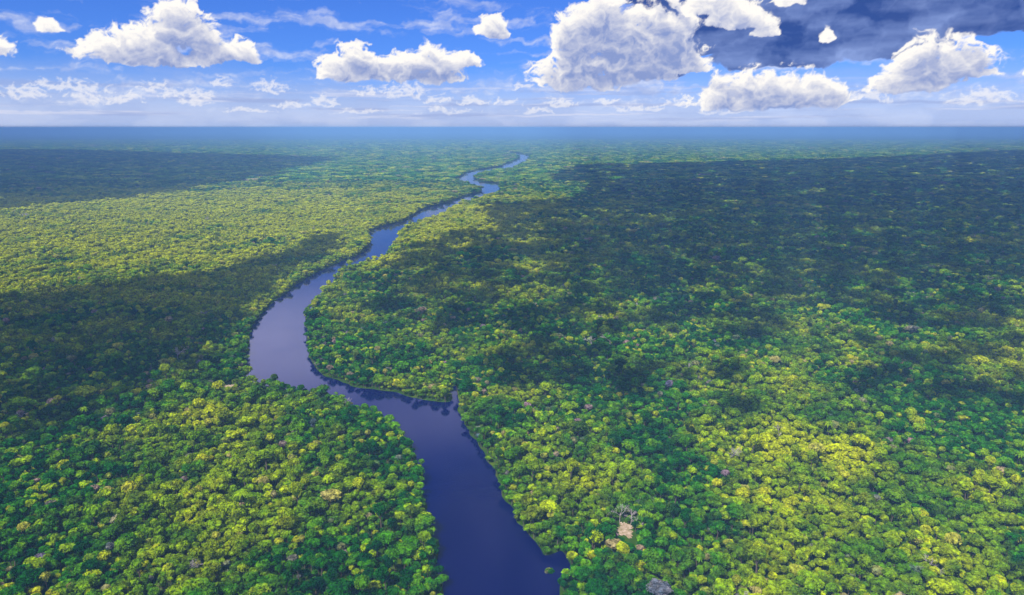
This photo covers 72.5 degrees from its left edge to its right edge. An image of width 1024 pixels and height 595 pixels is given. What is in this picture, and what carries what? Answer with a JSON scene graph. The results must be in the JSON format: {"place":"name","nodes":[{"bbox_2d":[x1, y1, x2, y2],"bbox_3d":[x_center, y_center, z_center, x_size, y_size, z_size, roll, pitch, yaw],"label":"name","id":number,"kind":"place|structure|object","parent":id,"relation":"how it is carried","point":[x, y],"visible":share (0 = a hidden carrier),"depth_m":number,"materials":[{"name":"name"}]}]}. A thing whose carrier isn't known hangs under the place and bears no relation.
{"place":"outdoors","nodes":[
{"label":"outdoors","id":0,"kind":"place"},
{"bbox_2d":[245,151,570,594],"bbox_3d":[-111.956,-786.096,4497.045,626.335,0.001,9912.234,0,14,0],"label":"river","id":1,"kind":"structure","parent":0,"point":[488,545],"depth_m":650.84,"materials":[{"name":"blue liquid"}]},
{"bbox_2d":[0,0,1023,128],"bbox_3d":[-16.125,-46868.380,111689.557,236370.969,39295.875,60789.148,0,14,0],"label":"sky","id":2,"kind":"structure","parent":0,"point":[637,53],"depth_m":133804.17,"materials":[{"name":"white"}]},
{"bbox_2d":[0,129,1023,594],"bbox_3d":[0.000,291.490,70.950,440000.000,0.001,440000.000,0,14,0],"label":"ground","id":3,"kind":"structure","parent":0,"point":[510,133],"depth_m":733.37,"materials":[{"name":"green plant"}]},
{"bbox_2d":[0,139,1023,594],"bbox_3d":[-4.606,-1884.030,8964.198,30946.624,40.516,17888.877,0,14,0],"label":"rainforest","id":4,"kind":"object","parent":3,"relation":"on","point":[80,207],"visible":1,"depth_m":925.01,"materials":[{"name":"green plant"}]},
{"bbox_2d":[611,504,629,521],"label":"bare tree","id":5,"kind":"object","parent":3,"relation":"on","point":[621,509],"visible":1,"depth_m":543.42,"materials":[{"name":"grey wood"}]},
{"bbox_2d":[624,509,635,525],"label":"bare tree","id":6,"kind":"object","parent":3,"relation":"on","point":[631,517],"visible":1,"depth_m":539.31,"materials":[{"name":"grey wood"}]},
{"bbox_2d":[616,522,633,537],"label":"pale tree","id":7,"kind":"object","parent":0,"point":[624,528],"visible":0.94,"depth_m":535.79,"materials":[{"name":"beige plant"}]}
]}

